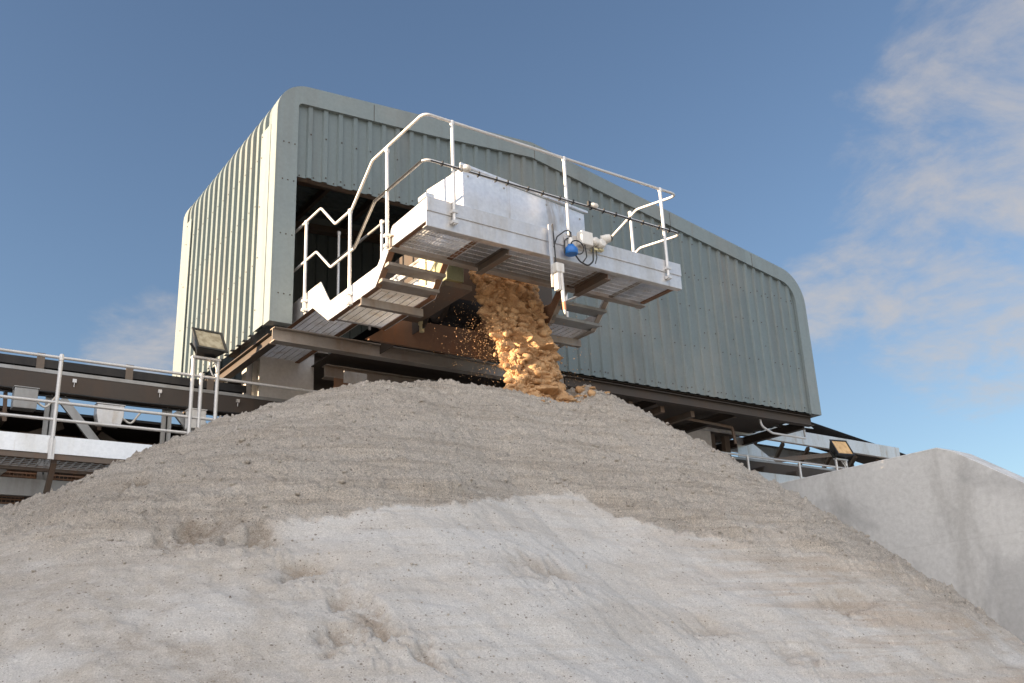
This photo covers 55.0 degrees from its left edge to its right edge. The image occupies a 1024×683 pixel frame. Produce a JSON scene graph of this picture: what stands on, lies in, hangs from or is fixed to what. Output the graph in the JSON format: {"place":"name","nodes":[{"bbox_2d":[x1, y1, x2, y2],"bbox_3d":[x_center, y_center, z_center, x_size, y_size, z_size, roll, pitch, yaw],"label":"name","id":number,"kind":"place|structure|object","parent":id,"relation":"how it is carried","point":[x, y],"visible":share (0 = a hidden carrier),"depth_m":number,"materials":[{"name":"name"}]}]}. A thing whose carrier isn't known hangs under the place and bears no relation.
{"place":"outdoors","nodes":[
{"label":"outdoors","id":0,"kind":"place"},
{"bbox_2d":[0,0,1023,476],"label":"sky","id":1,"kind":"structure","parent":0,"point":[871,152],"materials":[{"name":"blue"}]},
{"bbox_2d":[469,270,569,401],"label":"falling sand","id":2,"kind":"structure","parent":0,"point":[531,340],"depth_m":12.53,"materials":[{"name":"brown sand"}]},
{"label":"yard ground","id":3,"kind":"structure","parent":0,"visible":0},
{"bbox_2d":[0,348,905,506],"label":"conveyor gantry","id":4,"kind":"object","parent":3,"relation":"on","point":[45,450],"visible":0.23,"depth_m":13.29,"materials":[{"name":"metal"}]},
{"bbox_2d":[10,385,54,411],"bbox_3d":[-6.204,0.765,12.788,0.552,0.285,0.200,11,-23,-34],"label":"belt switch box","id":5,"kind":"object","parent":4,"relation":"hanging from","point":[22,405],"visible":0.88,"depth_m":12.66,"materials":[{"name":"white plastic"}]},
{"bbox_2d":[93,402,140,427],"bbox_3d":[-5.339,1.019,13.336,0.622,0.285,0.200,11,-23,-34],"label":"belt switch box","id":6,"kind":"object","parent":4,"relation":"hanging from","point":[107,416],"visible":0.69,"depth_m":13.20,"materials":[{"name":"white plastic"}]},
{"bbox_2d":[185,408,221,430],"bbox_3d":[-4.384,1.131,14.006,0.512,0.285,0.200,11,-23,-34],"label":"belt switch box","id":7,"kind":"object","parent":4,"relation":"hanging from","point":[194,421],"visible":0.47,"depth_m":13.88,"materials":[{"name":"paint"}]},
{"bbox_2d":[187,327,227,433],"bbox_3d":[-4.170,0.738,13.313,0.486,1.924,0.428,11,-23,-34],"label":"floodlight","id":8,"kind":"object","parent":4,"relation":"attached to","point":[210,346],"visible":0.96,"depth_m":13.44,"materials":[{"name":"black metal"}]},
{"bbox_2d":[172,86,899,469],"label":"clad shed","id":9,"kind":"structure","parent":4,"relation":"on","point":[728,320],"depth_m":16.89,"materials":[{"name":"paint"}]},
{"bbox_2d":[334,241,551,386],"bbox_3d":[-1.047,0.224,15.478,4.230,1.970,4.100,11,-23,-34],"label":"discharge conveyor","id":10,"kind":"object","parent":9,"relation":"attached to","point":[424,335],"visible":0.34,"depth_m":14.03,"materials":[{"name":"metal"}]},
{"bbox_2d":[241,113,681,363],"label":"walkway platform","id":11,"kind":"structure","parent":9,"relation":"attached to","point":[480,225],"depth_m":12.22,"materials":[{"name":"white metal"}]},
{"bbox_2d":[403,259,471,322],"bbox_3d":[-1.067,-0.794,12.882,0.405,0.680,1.350,11,-23,-34],"label":"drive unit","id":12,"kind":"object","parent":11,"relation":"on","point":[453,288],"visible":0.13,"depth_m":12.51,"materials":[{"name":"beige paint"}]},
{"bbox_2d":[458,164,470,172],"bbox_3d":[-0.533,-1.990,11.282,0.136,0.090,0.100,11,-23,-34],"label":"beacon","id":13,"kind":"object","parent":11,"relation":"attached to","point":[465,168],"visible":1,"depth_m":11.26,"materials":[{"name":"white plastic"}]},
{"bbox_2d":[353,160,678,265],"bbox_3d":[0.155,-1.083,12.605,3.936,0.983,1.849,11,-23,-34],"label":"cable bundle","id":14,"kind":"object","parent":11,"relation":"attached to","point":[559,199],"visible":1,"depth_m":11.94,"materials":[{"name":"black plastic"}]},
{"bbox_2d":[548,224,565,313],"bbox_3d":[0.539,-0.864,11.651,0.135,1.160,0.101,11,-23,-34],"label":"tilt probe","id":15,"kind":"object","parent":11,"relation":"attached to","point":[557,272],"visible":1,"depth_m":11.60,"materials":[{"name":"white plastic"}]},
{"bbox_2d":[564,235,577,256],"bbox_3d":[0.713,-1.175,11.909,0.169,0.260,0.169,11,-23,-34],"label":"siren","id":16,"kind":"object","parent":11,"relation":"attached to","point":[571,250],"visible":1,"depth_m":11.86,"materials":[{"name":"blue plastic"}]},
{"bbox_2d":[587,201,598,207],"bbox_3d":[1.016,-1.718,12.370,0.147,0.081,0.066,6,-21,-23],"label":"push button","id":17,"kind":"object","parent":11,"relation":"attached to","point":[593,205],"visible":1,"depth_m":12.35,"materials":[{"name":"white plastic"}]},
{"bbox_2d":[577,230,612,252],"bbox_3d":[1.040,-1.242,12.182,0.478,0.245,0.171,11,-23,-34],"label":"junction box","id":18,"kind":"object","parent":11,"relation":"attached to","point":[588,239],"visible":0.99,"depth_m":12.13,"materials":[{"name":"white plastic"}]},
{"bbox_2d":[829,439,854,469],"bbox_3d":[7.033,2.653,20.955,0.508,1.136,0.385,6,-21,-24],"label":"floodlight","id":19,"kind":"object","parent":4,"relation":"attached to","point":[840,450],"visible":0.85,"depth_m":20.99,"materials":[{"name":"black plastic"}]},
{"bbox_2d":[0,378,1023,682],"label":"sand pile","id":20,"kind":"object","parent":3,"relation":"on","point":[544,630],"visible":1,"depth_m":7.49,"materials":[{"name":"grey sand"}]},
{"bbox_2d":[3,380,1009,681],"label":"sand clods","id":21,"kind":"object","parent":20,"relation":"on","point":[269,416],"visible":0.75,"depth_m":9.01,"materials":[{"name":"grey sand"}]},
{"bbox_2d":[434,298,590,393],"bbox_3d":[-0.089,-0.145,12.410,2.216,1.708,1.586,11,-23,-34],"label":"sand spray","id":22,"kind":"object","parent":20,"relation":"on","point":[498,345],"visible":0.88,"depth_m":12.20,"materials":[{"name":"brown sand"}]},
{"bbox_2d":[492,385,609,402],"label":"fallen lumps","id":23,"kind":"object","parent":20,"relation":"on","point":[590,392],"visible":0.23,"depth_m":12.32,"materials":[{"name":"brown sand"}]},
{"bbox_2d":[779,448,1023,642],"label":"pile","id":24,"kind":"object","parent":3,"relation":"on","point":[954,518],"depth_m":12.74,"materials":[{"name":"grey sand"}]}
]}

